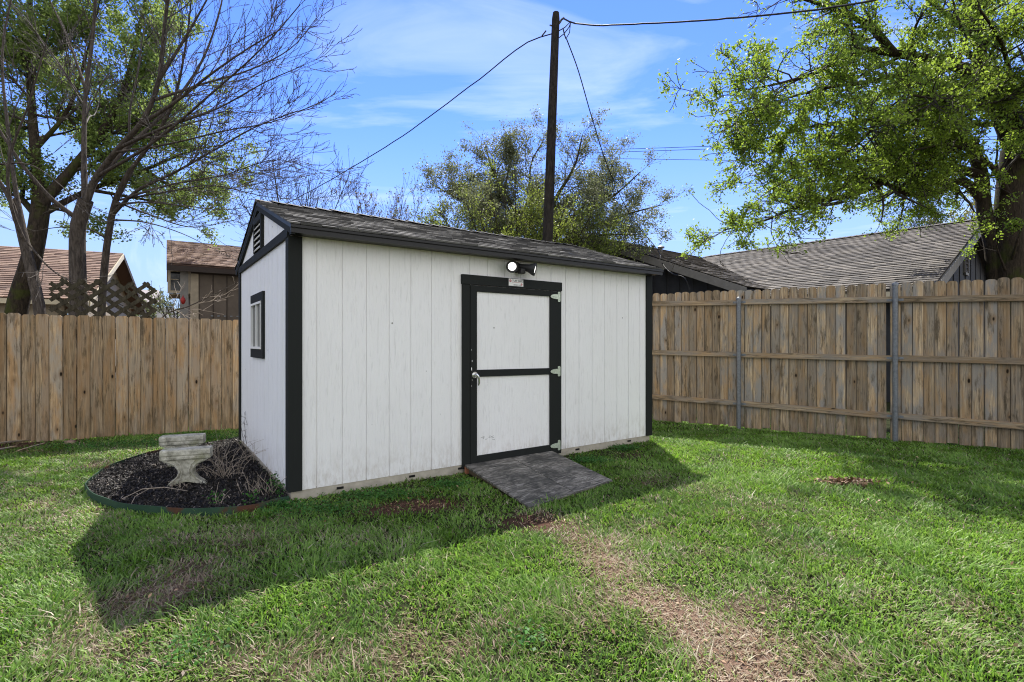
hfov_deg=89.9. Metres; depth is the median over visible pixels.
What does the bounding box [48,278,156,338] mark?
lattice panel
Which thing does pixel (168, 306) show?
tree
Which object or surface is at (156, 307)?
tree
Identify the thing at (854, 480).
leaf litter
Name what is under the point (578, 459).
weed patch
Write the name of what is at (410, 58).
sky
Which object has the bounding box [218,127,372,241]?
bare tree
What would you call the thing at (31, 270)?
bare tree
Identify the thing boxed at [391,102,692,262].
leafy tree
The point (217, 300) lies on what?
leaning branch
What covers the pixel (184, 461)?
bench support
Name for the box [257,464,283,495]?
dead plant
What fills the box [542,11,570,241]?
utility pole
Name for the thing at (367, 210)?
tree
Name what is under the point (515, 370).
door
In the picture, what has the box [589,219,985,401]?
house
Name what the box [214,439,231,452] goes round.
dead plant
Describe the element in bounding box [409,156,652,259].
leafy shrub
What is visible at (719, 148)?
overhead wire
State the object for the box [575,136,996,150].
overhead wire
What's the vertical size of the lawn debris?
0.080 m
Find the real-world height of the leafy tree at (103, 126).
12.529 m
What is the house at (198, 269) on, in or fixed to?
on the ground at (588, 652)
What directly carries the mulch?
on the ground at (588, 652)
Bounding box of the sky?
[0,0,1023,307]
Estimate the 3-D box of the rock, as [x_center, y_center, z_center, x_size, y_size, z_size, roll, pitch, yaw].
[-5.428,1.236,6.303,0.151,0.072,0.106,0,0,0]
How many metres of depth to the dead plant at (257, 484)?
4.08 m
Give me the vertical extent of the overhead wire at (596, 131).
3.055 m
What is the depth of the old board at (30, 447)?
5.98 m
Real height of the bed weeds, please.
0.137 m
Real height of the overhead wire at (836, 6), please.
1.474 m
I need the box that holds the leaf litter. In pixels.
[800,476,913,487]
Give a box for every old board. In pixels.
[0,439,29,443]
[0,446,16,449]
[17,443,45,450]
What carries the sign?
attached to the garden shed
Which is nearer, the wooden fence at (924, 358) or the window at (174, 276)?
the wooden fence at (924, 358)
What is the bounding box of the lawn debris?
[0,428,1020,681]
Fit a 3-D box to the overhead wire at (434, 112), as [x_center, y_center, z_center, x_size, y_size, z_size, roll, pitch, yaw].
[-4.107,-4.917,13.468,12.094,2.250,0.096,0,0,36]
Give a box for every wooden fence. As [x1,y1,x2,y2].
[0,313,237,443]
[652,277,1023,449]
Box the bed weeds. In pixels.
[202,473,284,503]
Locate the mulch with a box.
[86,436,288,507]
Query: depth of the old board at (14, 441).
6.25 m
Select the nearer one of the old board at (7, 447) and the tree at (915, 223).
the old board at (7, 447)
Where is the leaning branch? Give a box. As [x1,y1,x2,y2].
[161,276,237,320]
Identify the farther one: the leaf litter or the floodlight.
the floodlight
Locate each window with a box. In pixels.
[168,270,189,293]
[250,291,264,358]
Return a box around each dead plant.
[188,428,265,479]
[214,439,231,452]
[215,483,230,503]
[232,436,256,462]
[236,473,278,494]
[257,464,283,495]
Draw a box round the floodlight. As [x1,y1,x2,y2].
[506,260,536,275]
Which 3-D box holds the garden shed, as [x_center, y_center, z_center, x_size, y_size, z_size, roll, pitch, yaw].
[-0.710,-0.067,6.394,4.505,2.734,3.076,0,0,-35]
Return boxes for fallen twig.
[122,487,185,503]
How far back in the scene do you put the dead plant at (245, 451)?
5.18 m
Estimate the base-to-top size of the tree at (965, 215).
8.330 m
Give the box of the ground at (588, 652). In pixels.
[0,378,1023,681]
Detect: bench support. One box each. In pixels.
[159,433,205,467]
[159,445,212,485]
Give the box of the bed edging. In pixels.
[85,437,288,516]
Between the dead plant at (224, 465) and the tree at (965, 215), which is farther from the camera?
the tree at (965, 215)
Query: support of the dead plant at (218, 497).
on the mulch
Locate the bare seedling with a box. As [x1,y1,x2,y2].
[239,412,246,442]
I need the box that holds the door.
[470,285,559,463]
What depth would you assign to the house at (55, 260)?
15.30 m
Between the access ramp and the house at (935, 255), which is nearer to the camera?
the access ramp
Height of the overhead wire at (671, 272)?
1.597 m
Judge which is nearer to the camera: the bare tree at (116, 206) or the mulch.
the mulch
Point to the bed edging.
(147, 509)
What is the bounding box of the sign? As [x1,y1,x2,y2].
[509,278,523,286]
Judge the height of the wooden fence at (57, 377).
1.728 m
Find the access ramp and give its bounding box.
[465,451,611,508]
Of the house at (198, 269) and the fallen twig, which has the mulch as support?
the fallen twig
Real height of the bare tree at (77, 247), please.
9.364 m
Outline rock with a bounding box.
[63,439,76,444]
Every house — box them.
[0,246,146,377]
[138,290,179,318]
[166,240,240,391]
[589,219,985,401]
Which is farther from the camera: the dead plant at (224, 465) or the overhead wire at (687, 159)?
the overhead wire at (687, 159)
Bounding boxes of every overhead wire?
[241,34,550,226]
[564,0,877,25]
[566,39,652,243]
[573,139,993,153]
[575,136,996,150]
[610,158,969,164]
[653,244,689,291]
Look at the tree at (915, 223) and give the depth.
21.76 m
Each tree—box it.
[0,0,143,314]
[0,0,267,315]
[0,0,361,314]
[0,0,373,315]
[134,287,164,317]
[144,281,179,318]
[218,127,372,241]
[333,168,431,222]
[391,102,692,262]
[657,0,1023,368]
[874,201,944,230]
[921,190,993,225]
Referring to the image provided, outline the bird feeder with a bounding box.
[180,296,185,303]
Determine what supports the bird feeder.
hanging from the house at (198, 269)
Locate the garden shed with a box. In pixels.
[234,199,663,500]
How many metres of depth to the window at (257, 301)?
5.14 m
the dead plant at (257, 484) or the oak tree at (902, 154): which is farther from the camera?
the oak tree at (902, 154)
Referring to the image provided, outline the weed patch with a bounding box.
[26,430,642,674]
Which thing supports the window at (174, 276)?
in the house at (198, 269)
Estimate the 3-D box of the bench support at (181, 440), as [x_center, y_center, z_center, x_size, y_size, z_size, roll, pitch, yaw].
[-3.232,1.073,5.039,0.370,0.321,0.148,0,0,-21]

